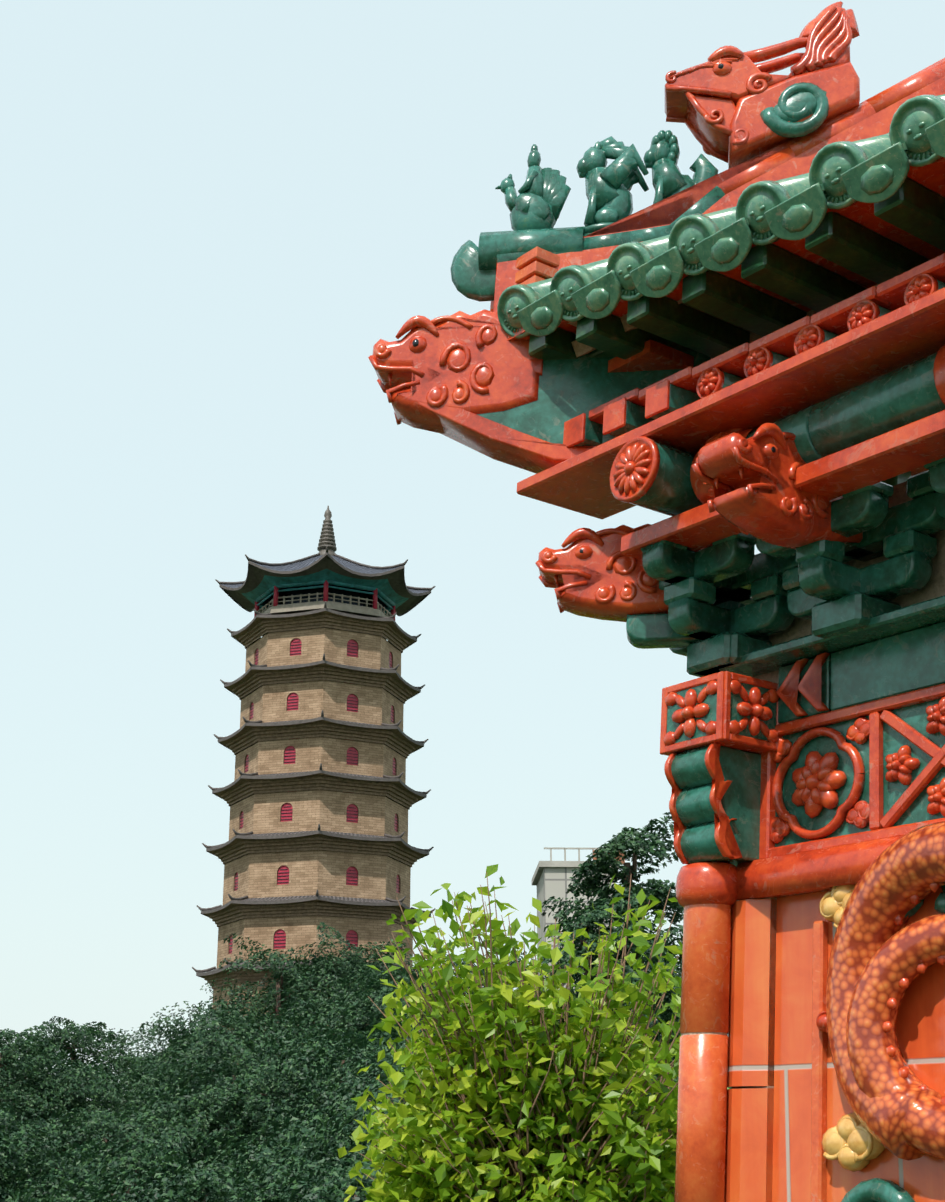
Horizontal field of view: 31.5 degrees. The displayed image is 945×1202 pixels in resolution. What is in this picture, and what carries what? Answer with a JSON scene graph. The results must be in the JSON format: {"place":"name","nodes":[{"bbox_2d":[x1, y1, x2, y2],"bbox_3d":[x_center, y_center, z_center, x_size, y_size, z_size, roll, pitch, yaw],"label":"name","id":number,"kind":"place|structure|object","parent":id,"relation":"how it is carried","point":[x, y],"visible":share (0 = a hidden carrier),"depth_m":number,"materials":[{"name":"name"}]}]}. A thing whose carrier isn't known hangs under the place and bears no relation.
{"place":"outdoors","nodes":[
{"label":"outdoors","id":0,"kind":"place"},
{"bbox_2d":[0,0,944,1109],"label":"sky","id":1,"kind":"structure","parent":0,"point":[215,214],"materials":[{"name":"blue"}]},
{"bbox_3d":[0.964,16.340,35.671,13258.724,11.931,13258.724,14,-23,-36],"label":"ground","id":2,"kind":"structure","parent":0,"visible":0},
{"bbox_2d":[192,506,435,1081],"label":"pagoda","id":3,"kind":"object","parent":2,"relation":"on","point":[319,796],"visible":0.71,"depth_m":117.03,"materials":[{"name":"brick"}]},
{"bbox_2d":[0,812,730,1201],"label":"pine wood","id":4,"kind":"object","parent":2,"relation":"on","point":[254,1104],"visible":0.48,"depth_m":63.53,"materials":[{"name":"green plant"}]},
{"bbox_2d":[337,864,728,1201],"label":"bush","id":5,"kind":"object","parent":2,"relation":"on","point":[453,1135],"visible":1,"depth_m":13.82,"materials":[{"name":"green plant"}]},
{"bbox_2d":[532,847,624,991],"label":"building","id":6,"kind":"structure","parent":2,"relation":"on","point":[550,878],"depth_m":84.55,"materials":[{"name":"concrete"}]},
{"bbox_2d":[660,621,944,1201],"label":"decorated wall","id":7,"kind":"structure","parent":2,"relation":"on","point":[807,805],"depth_m":4.44,"materials":[{"name":"ceramic"}]},
{"bbox_2d":[626,458,944,676],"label":"roof brackets","id":8,"kind":"object","parent":7,"relation":"on","point":[772,608],"visible":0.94,"depth_m":4.61,"materials":[{"name":"green wood"}]},
{"bbox_2d":[535,523,712,621],"bbox_3d":[0.457,-0.082,4.995,0.530,0.280,0.172,-2,-18,6],"label":"dragon head","id":9,"kind":"object","parent":8,"relation":"on","point":[588,572],"visible":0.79,"depth_m":4.93},
{"bbox_2d":[418,58,944,559],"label":"roof","id":10,"kind":"object","parent":8,"relation":"on","point":[796,286],"visible":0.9,"depth_m":4.62,"materials":[{"name":"orange ceramic"}]},
{"bbox_2d":[368,309,538,433],"bbox_3d":[-0.042,-0.714,5.259,0.550,0.376,0.211,-2,-18,6],"label":"dragon head","id":11,"kind":"object","parent":10,"relation":"on","point":[478,363],"visible":0.92,"depth_m":5.17},
{"bbox_2d":[495,144,570,229],"bbox_3d":[0.196,-1.313,5.429,0.245,0.378,0.107,0,-18,-1],"label":"immortal on phoenix","id":12,"kind":"object","parent":10,"relation":"on","point":[538,202],"visible":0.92,"depth_m":5.40,"materials":[{"name":"green ceramic"}]},
{"bbox_2d":[576,136,648,233],"bbox_3d":[0.447,-1.335,5.403,0.245,0.382,0.134,-2,-18,6],"label":"roof beast figurine","id":13,"kind":"object","parent":10,"relation":"on","point":[609,194],"visible":0.9,"depth_m":5.36,"materials":[{"name":"green ceramic"}]},
{"bbox_2d":[643,130,717,203],"bbox_3d":[0.666,-1.358,5.382,0.244,0.352,0.109,-5,-19,15],"label":"roof beast figurine","id":14,"kind":"object","parent":10,"relation":"on","point":[661,158],"visible":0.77,"depth_m":5.37,"materials":[{"name":"green ceramic"}]},
{"bbox_2d":[665,1,859,168],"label":"dragon head ornament","id":15,"kind":"object","parent":10,"relation":"on","point":[732,106],"visible":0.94,"depth_m":5.36,"materials":[{"name":"orange ceramic"}]},
{"bbox_2d":[692,423,862,549],"bbox_3d":[0.822,-0.300,4.436,0.529,0.280,0.184,14,-23,-36],"label":"dragon head","id":16,"kind":"object","parent":8,"relation":"attached to","point":[757,493],"visible":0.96,"depth_m":4.33}
]}

